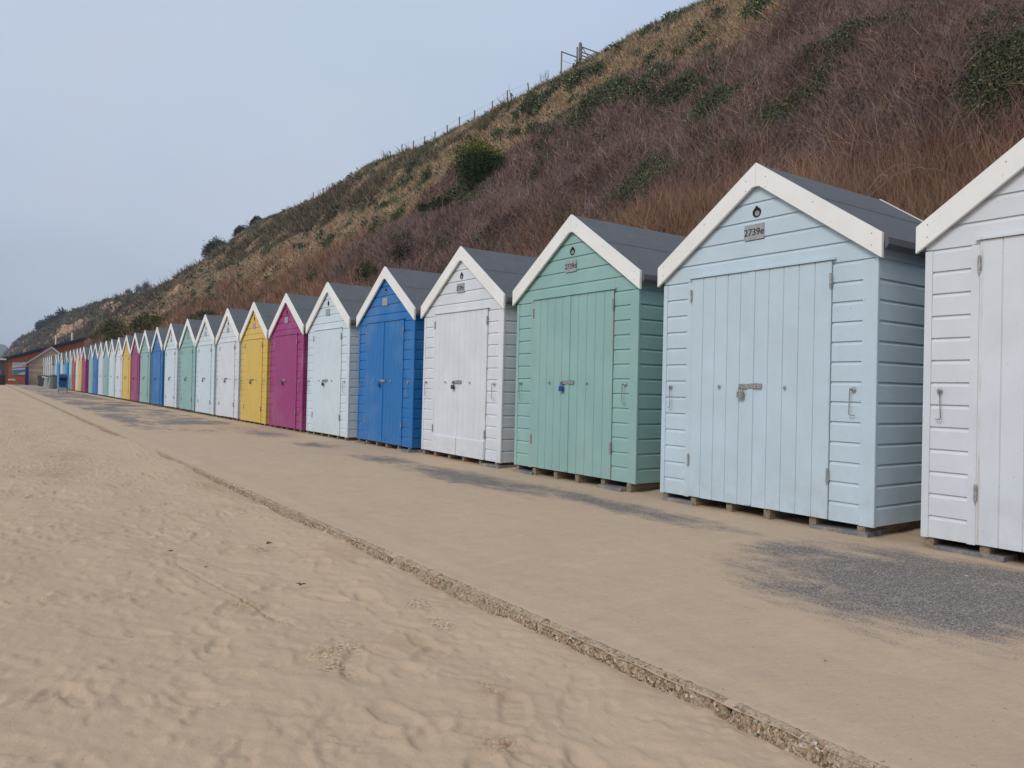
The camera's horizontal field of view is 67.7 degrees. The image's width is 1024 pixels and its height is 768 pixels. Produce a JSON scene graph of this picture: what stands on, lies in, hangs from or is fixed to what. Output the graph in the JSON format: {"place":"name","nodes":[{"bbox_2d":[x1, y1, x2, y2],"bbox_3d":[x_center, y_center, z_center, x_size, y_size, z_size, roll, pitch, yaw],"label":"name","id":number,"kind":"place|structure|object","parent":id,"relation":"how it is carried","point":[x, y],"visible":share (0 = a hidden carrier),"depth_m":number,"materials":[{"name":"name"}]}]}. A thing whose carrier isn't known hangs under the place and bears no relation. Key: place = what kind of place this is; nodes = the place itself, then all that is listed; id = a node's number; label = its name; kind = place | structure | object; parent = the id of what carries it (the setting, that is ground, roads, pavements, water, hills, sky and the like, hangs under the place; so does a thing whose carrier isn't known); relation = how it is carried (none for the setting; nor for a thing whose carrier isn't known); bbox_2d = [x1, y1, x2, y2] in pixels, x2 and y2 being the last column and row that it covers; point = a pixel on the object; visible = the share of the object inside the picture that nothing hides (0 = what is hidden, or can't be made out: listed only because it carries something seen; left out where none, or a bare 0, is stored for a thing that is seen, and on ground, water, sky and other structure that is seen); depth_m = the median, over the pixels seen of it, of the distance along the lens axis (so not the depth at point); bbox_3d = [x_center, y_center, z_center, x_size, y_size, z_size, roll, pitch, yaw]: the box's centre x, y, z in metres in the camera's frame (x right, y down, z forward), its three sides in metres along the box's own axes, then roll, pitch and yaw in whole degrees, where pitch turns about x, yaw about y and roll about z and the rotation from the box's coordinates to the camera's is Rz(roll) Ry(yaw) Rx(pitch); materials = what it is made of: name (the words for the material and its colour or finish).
{"place":"outdoors","nodes":[
{"label":"outdoors","id":0,"kind":"place"},
{"bbox_2d":[0,0,701,347],"label":"sky","id":1,"kind":"structure","parent":0,"point":[135,134],"materials":[{"name":"blue"}]},
{"bbox_2d":[0,385,819,767],"bbox_3d":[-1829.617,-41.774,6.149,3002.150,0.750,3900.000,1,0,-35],"label":"beach sand","id":2,"kind":"structure","parent":0,"point":[216,637],"depth_m":3.11,"materials":[{"name":"beige sand"}]},
{"bbox_2d":[0,358,5,384],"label":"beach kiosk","id":3,"kind":"object","parent":2,"relation":"on","point":[2,373],"visible":0.9,"depth_m":80.66,"materials":[{"name":"grey"}]},
{"bbox_2d":[6,385,889,767],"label":"kerb","id":4,"kind":"structure","parent":2,"relation":"on","point":[766,731],"depth_m":3.08,"materials":[{"name":"concrete"}]},
{"bbox_2d":[5,384,1023,767],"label":"promenade","id":5,"kind":"structure","parent":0,"point":[905,648],"depth_m":4.30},
{"bbox_2d":[24,346,60,384],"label":"stone hut","id":6,"kind":"object","parent":5,"relation":"on","point":[35,365],"visible":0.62,"depth_m":86.38,"materials":[{"name":"brown stone"}]},
{"bbox_2d":[1,333,85,383],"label":"brick building","id":7,"kind":"structure","parent":5,"relation":"on","point":[64,347],"depth_m":87.77,"materials":[{"name":"brown brick"}]},
{"bbox_2d":[12,362,26,374],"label":"banner","id":8,"kind":"object","parent":7,"relation":"attached to","point":[18,368],"visible":0.94,"depth_m":87.31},
{"bbox_2d":[50,355,54,374],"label":"beach hut","id":9,"kind":"object","parent":5,"relation":"on","point":[52,363],"visible":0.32,"depth_m":71.82,"materials":[{"name":"paint"}]},
{"bbox_2d":[49,374,56,388],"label":"litter bin","id":10,"kind":"object","parent":5,"relation":"on","point":[52,381],"visible":1,"depth_m":62.48,"materials":[{"name":"metal"}]},
{"bbox_2d":[58,374,67,391],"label":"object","id":11,"kind":"object","parent":5,"relation":"on","point":[62,380],"visible":0.96,"depth_m":49.31,"materials":[{"name":"blue plastic"}]},
{"bbox_2d":[60,353,65,373],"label":"beach hut","id":12,"kind":"object","parent":5,"relation":"on","point":[62,365],"visible":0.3,"depth_m":62.93,"materials":[{"name":"paint"}]},
{"bbox_2d":[64,351,69,389],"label":"beach hut","id":13,"kind":"object","parent":5,"relation":"on","point":[66,362],"visible":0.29,"depth_m":59.31,"materials":[{"name":"paint"}]},
{"bbox_2d":[69,350,72,389],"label":"beach hut","id":14,"kind":"object","parent":5,"relation":"on","point":[70,368],"visible":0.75,"depth_m":56.68,"materials":[{"name":"teal paint"}]},
{"bbox_2d":[72,349,76,390],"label":"beach hut","id":15,"kind":"object","parent":5,"relation":"on","point":[74,369],"visible":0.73,"depth_m":54.69,"materials":[{"name":"red paint"}]},
{"bbox_2d":[75,349,79,391],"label":"beach hut","id":16,"kind":"object","parent":5,"relation":"on","point":[77,372],"visible":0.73,"depth_m":52.80,"materials":[{"name":"beige paint"}]},
{"bbox_2d":[78,348,82,391],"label":"beach hut","id":17,"kind":"object","parent":5,"relation":"on","point":[80,367],"visible":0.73,"depth_m":51.08,"materials":[{"name":"yellow paint"}]},
{"bbox_2d":[81,347,89,392],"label":"beach hut","id":18,"kind":"object","parent":5,"relation":"on","point":[85,370],"visible":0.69,"depth_m":49.02,"materials":[{"name":"paint"}]},
{"bbox_2d":[88,345,94,393],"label":"beach hut","id":19,"kind":"object","parent":5,"relation":"on","point":[90,380],"visible":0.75,"depth_m":46.24,"materials":[{"name":"green paint"}]},
{"bbox_2d":[92,344,99,394],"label":"beach hut","id":20,"kind":"object","parent":5,"relation":"on","point":[95,358],"visible":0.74,"depth_m":44.31,"materials":[{"name":"blue paint"}]},
{"bbox_2d":[98,342,104,395],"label":"beach hut","id":21,"kind":"object","parent":5,"relation":"on","point":[100,368],"visible":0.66,"depth_m":42.38,"materials":[{"name":"paint"}]},
{"bbox_2d":[103,341,110,396],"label":"beach hut","id":22,"kind":"object","parent":5,"relation":"on","point":[106,369],"visible":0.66,"depth_m":40.57,"materials":[{"name":"green paint"}]},
{"bbox_2d":[105,358,107,395],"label":"door","id":23,"kind":"structure","parent":22,"relation":"in","point":[106,383],"depth_m":40.29,"materials":[{"name":"green paint"}]},
{"bbox_2d":[108,339,117,397],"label":"beach hut","id":24,"kind":"object","parent":5,"relation":"on","point":[112,362],"visible":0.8,"depth_m":38.72,"materials":[{"name":"paint"}]},
{"bbox_2d":[111,357,113,396],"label":"door","id":25,"kind":"structure","parent":24,"relation":"in","point":[112,372],"depth_m":38.51,"materials":[{"name":"paint"}]},
{"bbox_2d":[115,337,124,399],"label":"beach hut","id":26,"kind":"object","parent":5,"relation":"on","point":[118,367],"visible":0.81,"depth_m":36.81,"materials":[{"name":"white paint"}]},
{"bbox_2d":[115,356,118,396],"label":"door","id":27,"kind":"structure","parent":26,"relation":"in","point":[117,359],"depth_m":37.22,"materials":[{"name":"white paint"}]},
{"bbox_2d":[117,356,121,397],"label":"door","id":28,"kind":"structure","parent":26,"relation":"in","point":[119,366],"depth_m":36.56,"materials":[{"name":"white paint"}]},
{"bbox_2d":[122,335,133,400],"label":"beach hut","id":29,"kind":"object","parent":5,"relation":"on","point":[126,379],"visible":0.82,"depth_m":34.83,"materials":[{"name":"yellow paint"}]},
{"bbox_2d":[123,355,125,398],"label":"door","id":30,"kind":"structure","parent":29,"relation":"in","point":[124,373],"depth_m":35.25,"materials":[{"name":"yellow paint"}]},
{"bbox_2d":[125,355,129,398],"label":"door","id":31,"kind":"structure","parent":29,"relation":"in","point":[127,356],"depth_m":34.64,"materials":[{"name":"yellow paint"}]},
{"bbox_2d":[130,333,143,402],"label":"beach hut","id":32,"kind":"object","parent":5,"relation":"on","point":[135,368],"visible":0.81,"depth_m":32.83,"materials":[{"name":"paint"}]},
{"bbox_2d":[131,354,134,399],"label":"door","id":33,"kind":"structure","parent":32,"relation":"in","point":[133,358],"depth_m":33.29,"materials":[{"name":"paint"}]},
{"bbox_2d":[133,354,137,400],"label":"door","id":34,"kind":"structure","parent":32,"relation":"in","point":[136,355],"depth_m":32.64,"materials":[{"name":"paint"}]},
{"bbox_2d":[139,330,155,404],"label":"beach hut","id":35,"kind":"object","parent":5,"relation":"on","point":[145,368],"visible":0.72,"depth_m":30.80,"materials":[{"name":"green paint"}]},
{"bbox_2d":[140,353,144,401],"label":"door","id":36,"kind":"structure","parent":35,"relation":"in","point":[143,354],"depth_m":31.27,"materials":[{"name":"green paint"}]},
{"bbox_2d":[143,352,148,401],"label":"door","id":37,"kind":"structure","parent":35,"relation":"in","point":[145,376],"depth_m":30.67,"materials":[{"name":"green paint"}]},
{"bbox_2d":[151,327,168,406],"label":"beach hut","id":38,"kind":"object","parent":5,"relation":"on","point":[158,368],"visible":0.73,"depth_m":28.63,"materials":[{"name":"blue paint"}]},
{"bbox_2d":[152,351,156,403],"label":"door","id":39,"kind":"structure","parent":38,"relation":"in","point":[155,353],"depth_m":29.12,"materials":[{"name":"blue paint"}]},
{"bbox_2d":[155,351,160,404],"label":"door","id":40,"kind":"structure","parent":38,"relation":"in","point":[158,376],"depth_m":28.51,"materials":[{"name":"blue paint"}]},
{"bbox_2d":[164,323,184,409],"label":"beach hut","id":41,"kind":"object","parent":5,"relation":"on","point":[172,369],"visible":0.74,"depth_m":26.55,"materials":[{"name":"paint"}]},
{"bbox_2d":[165,349,170,405],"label":"door","id":42,"kind":"structure","parent":41,"relation":"in","point":[168,354],"depth_m":27.05,"materials":[{"name":"paint"}]},
{"bbox_2d":[168,349,175,406],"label":"door","id":43,"kind":"structure","parent":41,"relation":"in","point":[172,364],"depth_m":26.43,"materials":[{"name":"paint"}]},
{"bbox_2d":[179,319,202,412],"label":"beach hut","id":44,"kind":"object","parent":5,"relation":"on","point":[188,360],"visible":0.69,"depth_m":24.48,"materials":[{"name":"green paint"}]},
{"bbox_2d":[181,347,186,408],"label":"door","id":45,"kind":"structure","parent":44,"relation":"in","point":[184,353],"depth_m":24.90,"materials":[{"name":"green paint"}]},
{"bbox_2d":[185,347,192,409],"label":"door","id":46,"kind":"structure","parent":44,"relation":"in","point":[189,349],"depth_m":24.28,"materials":[{"name":"green paint"}]},
{"bbox_2d":[195,314,223,416],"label":"beach hut","id":47,"kind":"object","parent":5,"relation":"on","point":[206,375],"visible":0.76,"depth_m":22.50,"materials":[{"name":"paint"}]},
{"bbox_2d":[197,345,204,411],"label":"door","id":48,"kind":"structure","parent":47,"relation":"in","point":[200,400],"depth_m":22.95,"materials":[{"name":"paint"}]},
{"bbox_2d":[203,345,211,413],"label":"door","id":49,"kind":"structure","parent":47,"relation":"in","point":[208,348],"depth_m":22.32,"materials":[{"name":"paint"}]},
{"bbox_2d":[215,308,249,420],"bbox_3d":[-6.928,-0.505,21.135,1.959,3.030,2.308,1,0,-35],"label":"beach hut","id":50,"kind":"object","parent":5,"relation":"on","point":[228,379],"visible":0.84,"depth_m":20.46,"materials":[{"name":"white paint"}]},
{"bbox_2d":[218,342,226,415],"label":"door","id":51,"kind":"structure","parent":50,"relation":"in","point":[223,346],"depth_m":20.88,"materials":[{"name":"white paint"}]},
{"bbox_2d":[225,341,235,417],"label":"door","id":52,"kind":"structure","parent":50,"relation":"in","point":[231,348],"depth_m":20.28,"materials":[{"name":"white paint"}]},
{"bbox_2d":[240,302,279,425],"bbox_3d":[-5.548,-0.467,19.154,1.959,3.030,2.308,1,0,-35],"label":"beach hut","id":53,"kind":"object","parent":5,"relation":"on","point":[255,375],"visible":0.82,"depth_m":18.48,"materials":[{"name":"yellow paint"}]},
{"bbox_2d":[243,339,253,420],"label":"door","id":54,"kind":"structure","parent":53,"relation":"in","point":[247,406],"depth_m":18.91,"materials":[{"name":"yellow paint"}]},
{"bbox_2d":[250,338,263,422],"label":"door","id":55,"kind":"structure","parent":53,"relation":"in","point":[258,343],"depth_m":18.30,"materials":[{"name":"yellow paint"}]},
{"bbox_2d":[268,293,318,431],"bbox_3d":[-4.186,-0.444,17.216,1.959,3.030,2.308,1,0,-35],"label":"beach hut","id":56,"kind":"object","parent":5,"relation":"on","point":[287,334],"visible":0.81,"depth_m":16.53,"materials":[{"name":"paint"}]},
{"bbox_2d":[273,335,285,426],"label":"door","id":57,"kind":"structure","parent":56,"relation":"in","point":[280,342],"depth_m":16.97,"materials":[{"name":"paint"}]},
{"bbox_2d":[282,334,297,428],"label":"door","id":58,"kind":"structure","parent":56,"relation":"in","point":[291,356],"depth_m":16.36,"materials":[{"name":"paint"}]},
{"bbox_2d":[306,282,372,440],"bbox_3d":[-2.799,-0.428,15.234,1.959,3.030,2.308,1,0,-35],"label":"beach hut","id":59,"kind":"object","parent":5,"relation":"on","point":[333,364],"visible":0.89,"depth_m":14.49,"materials":[{"name":"paint"}]},
{"bbox_2d":[311,330,326,432],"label":"door","id":60,"kind":"structure","parent":59,"relation":"in","point":[320,337],"depth_m":14.99,"materials":[{"name":"paint"}]},
{"bbox_2d":[323,328,342,435],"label":"door","id":61,"kind":"structure","parent":59,"relation":"in","point":[333,370],"depth_m":14.39,"materials":[{"name":"paint"}]},
{"bbox_2d":[356,266,441,449],"bbox_3d":[-1.350,-0.411,13.183,1.959,3.030,2.308,1,0,-34],"label":"beach hut","id":62,"kind":"object","parent":5,"relation":"on","point":[389,320],"visible":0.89,"depth_m":12.48,"materials":[{"name":"blue paint"}]},
{"bbox_2d":[364,322,384,441],"bbox_3d":[-2.341,-0.036,12.953,0.059,2.002,0.721,1,0,-34],"label":"door","id":63,"kind":"structure","parent":62,"relation":"in","point":[375,331],"depth_m":12.94,"materials":[{"name":"blue paint"}]},
{"bbox_2d":[378,319,404,445],"bbox_3d":[-1.976,-0.028,12.419,0.067,2.001,0.858,1,0,-34],"label":"door","id":64,"kind":"structure","parent":62,"relation":"in","point":[394,331],"depth_m":12.34,"materials":[{"name":"blue paint"}]},
{"bbox_2d":[421,246,536,464],"bbox_3d":[0.035,-0.388,11.205,1.959,3.030,2.308,1,0,-35],"label":"beach hut","id":65,"kind":"object","parent":5,"relation":"on","point":[468,310],"visible":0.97,"depth_m":10.48,"materials":[{"name":"white paint"}]},
{"bbox_2d":[431,312,459,454],"bbox_3d":[-0.956,-0.014,10.977,0.059,2.002,0.707,1,0,-35],"label":"door","id":66,"kind":"structure","parent":65,"relation":"in","point":[446,326],"depth_m":10.95,"materials":[{"name":"white paint"}]},
{"bbox_2d":[452,309,489,459],"bbox_3d":[-0.587,-0.004,10.433,0.067,2.002,0.858,1,0,-35],"label":"door","id":67,"kind":"structure","parent":65,"relation":"in","point":[473,342],"depth_m":10.36,"materials":[{"name":"white paint"}]},
{"bbox_2d":[480,463,515,468],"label":"paving slab","id":68,"kind":"structure","parent":5,"relation":"on","point":[491,465],"depth_m":9.87,"materials":[{"name":"grey concrete"}]},
{"bbox_2d":[514,468,533,474],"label":"paving slab","id":69,"kind":"structure","parent":5,"relation":"on","point":[528,471],"depth_m":9.34,"materials":[{"name":"grey concrete"}]},
{"bbox_2d":[512,214,685,491],"bbox_3d":[1.429,-0.379,9.157,1.959,3.030,2.308,1,0,-35],"label":"beach hut","id":70,"kind":"object","parent":5,"relation":"on","point":[588,295],"visible":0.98,"depth_m":8.40,"materials":[{"name":"green paint"}]},
{"bbox_2d":[530,296,570,471],"bbox_3d":[0.443,-0.002,8.917,0.059,2.002,0.721,1,0,-35],"label":"door","id":71,"kind":"structure","parent":70,"relation":"in","point":[552,316],"depth_m":8.90,"materials":[{"name":"green paint"}]},
{"bbox_2d":[561,290,615,478],"bbox_3d":[0.811,0.002,8.383,0.067,2.001,0.858,1,0,-35],"label":"door","id":72,"kind":"structure","parent":70,"relation":"in","point":[590,382],"depth_m":8.31,"materials":[{"name":"green paint"}]},
{"bbox_2d":[597,483,626,491],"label":"paving slab","id":73,"kind":"structure","parent":5,"relation":"on","point":[618,487],"depth_m":8.00,"materials":[{"name":"grey concrete"}]},
{"bbox_2d":[663,496,693,505],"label":"paving slab","id":74,"kind":"structure","parent":5,"relation":"on","point":[685,500],"depth_m":7.19,"materials":[{"name":"grey concrete"}]},
{"bbox_2d":[657,163,928,532],"bbox_3d":[2.831,-0.341,7.013,1.959,3.030,2.308,1,0,-35],"label":"beach hut","id":75,"kind":"object","parent":5,"relation":"on","point":[793,347],"visible":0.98,"depth_m":6.19,"materials":[{"name":"paint"}]},
{"bbox_2d":[687,271,755,505],"bbox_3d":[1.845,0.036,6.774,0.059,2.002,0.721,1,0,-35],"label":"door","id":76,"kind":"structure","parent":75,"relation":"in","point":[719,457],"depth_m":6.75,"materials":[{"name":"paint"}]},
{"bbox_2d":[739,260,833,518],"bbox_3d":[2.212,0.041,6.240,0.067,2.001,0.858,1,0,-35],"label":"door","id":77,"kind":"structure","parent":75,"relation":"in","point":[791,387],"depth_m":6.16,"materials":[{"name":"paint"}]},
{"bbox_2d":[810,521,886,537],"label":"paving slab","id":78,"kind":"structure","parent":5,"relation":"on","point":[843,528],"depth_m":5.82,"materials":[{"name":"grey concrete"}]},
{"bbox_2d":[913,138,1023,554],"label":"beach hut","id":79,"kind":"object","parent":5,"relation":"on","point":[969,237],"visible":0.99,"depth_m":5.04,"materials":[{"name":"white paint"}]},
{"bbox_2d":[973,235,1023,551],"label":"door","id":80,"kind":"structure","parent":79,"relation":"in","point":[998,491],"depth_m":4.91,"materials":[{"name":"white paint"}]},
{"bbox_2d":[934,543,1017,562],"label":"paving slab","id":81,"kind":"structure","parent":5,"relation":"on","point":[1002,557],"depth_m":5.06,"materials":[{"name":"grey concrete"}]},
{"bbox_2d":[7,0,1023,353],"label":"hillside","id":82,"kind":"structure","parent":0,"point":[629,118],"depth_m":27.55,"materials":[{"name":"plant"}]},
{"bbox_2d":[52,307,69,322],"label":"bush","id":83,"kind":"object","parent":82,"relation":"on","point":[60,313],"visible":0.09,"depth_m":339.55,"materials":[{"name":"green plant"}]},
{"bbox_2d":[89,329,103,340],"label":"gorse clump","id":84,"kind":"object","parent":82,"relation":"on","point":[95,335],"visible":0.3,"depth_m":112.22,"materials":[{"name":"green plant"}]},
{"bbox_2d":[98,318,128,333],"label":"gorse clump","id":85,"kind":"object","parent":82,"relation":"on","point":[109,324],"visible":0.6,"depth_m":107.22,"materials":[{"name":"green plant"}]},
{"bbox_2d":[106,326,129,340],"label":"gorse clump","id":86,"kind":"object","parent":82,"relation":"on","point":[114,333],"visible":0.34,"depth_m":94.36,"materials":[{"name":"green plant"}]},
{"bbox_2d":[129,311,152,334],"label":"gorse clump","id":87,"kind":"object","parent":82,"relation":"on","point":[137,320],"visible":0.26,"depth_m":82.68,"materials":[{"name":"green plant"}]},
{"bbox_2d":[137,311,170,332],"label":"gorse clump","id":88,"kind":"object","parent":82,"relation":"on","point":[151,322],"visible":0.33,"depth_m":76.06,"materials":[{"name":"green plant"}]},
{"bbox_2d":[188,309,216,319],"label":"evergreen bush","id":89,"kind":"object","parent":82,"relation":"on","point":[201,314],"visible":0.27,"depth_m":63.71,"materials":[{"name":"green plant"}]},
{"bbox_2d":[201,236,225,256],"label":"cliff top bush","id":90,"kind":"object","parent":82,"relation":"on","point":[208,247],"visible":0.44,"depth_m":159.66,"materials":[{"name":"green plant"}]},
{"bbox_2d":[231,225,246,236],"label":"cliff top bush","id":91,"kind":"object","parent":82,"relation":"on","point":[238,229],"visible":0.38,"depth_m":144.67,"materials":[{"name":"green plant"}]},
{"bbox_2d":[2,88,532,357],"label":"heather scrub","id":92,"kind":"object","parent":82,"relation":"on","point":[307,220],"visible":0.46,"depth_m":93.35,"materials":[{"name":"plant"}]},
{"bbox_2d":[348,260,376,284],"bbox_3d":[-6.498,-4.805,34.616,1.399,1.638,2.130,1,0,-35],"label":"evergreen bush","id":93,"kind":"object","parent":82,"relation":"on","point":[364,271],"visible":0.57,"depth_m":34.20,"materials":[{"name":"green plant"}]},
{"bbox_2d":[389,208,405,221],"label":"gorse bush","id":94,"kind":"object","parent":82,"relation":"on","point":[398,213],"visible":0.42,"depth_m":47.78,"materials":[{"name":"green plant"}]},
{"bbox_2d":[381,236,423,263],"bbox_3d":[-4.532,-5.797,33.841,2.339,1.522,2.586,1,0,-35],"label":"dead bush","id":95,"kind":"object","parent":82,"relation":"on","point":[401,255],"visible":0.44,"depth_m":33.44,"materials":[{"name":"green plant"}]},
{"bbox_2d":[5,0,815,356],"bbox_3d":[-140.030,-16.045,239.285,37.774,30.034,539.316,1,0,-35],"label":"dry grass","id":96,"kind":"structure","parent":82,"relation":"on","point":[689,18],"depth_m":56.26,"materials":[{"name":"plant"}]},
{"bbox_2d":[313,83,528,197],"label":"wire fence","id":97,"kind":"object","parent":82,"relation":"on","point":[444,127],"visible":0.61,"depth_m":81.29,"materials":[{"name":"brown wood"}]},
{"bbox_2d":[424,194,460,211],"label":"ivy bush","id":98,"kind":"object","parent":82,"relation":"on","point":[438,202],"visible":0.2,"depth_m":40.13,"materials":[{"name":"green plant"}]},
{"bbox_2d":[444,130,506,190],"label":"gorse bush","id":99,"kind":"object","parent":82,"relation":"on","point":[478,160],"visible":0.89,"depth_m":40.25,"materials":[{"name":"green plant"}]},
{"bbox_2d":[1,0,1023,357],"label":"ivy patches","id":100,"kind":"object","parent":82,"relation":"on","point":[617,86],"visible":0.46,"depth_m":31.15,"materials":[{"name":"green plant"}]},
{"bbox_2d":[84,23,1023,346],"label":"brushwood","id":101,"kind":"object","parent":82,"relation":"on","point":[950,179],"visible":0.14,"depth_m":17.14,"materials":[{"name":"brown plant"}]},
{"bbox_2d":[560,42,598,76],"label":"field gate","id":102,"kind":"structure","parent":82,"relation":"on","point":[579,56],"depth_m":63.01,"materials":[{"name":"grey wood"}]},
{"bbox_2d":[307,0,1023,290],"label":"bramble thicket","id":103,"kind":"object","parent":82,"relation":"on","point":[926,34],"visible":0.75,"depth_m":23.54,"materials":[{"name":"brown plant"}]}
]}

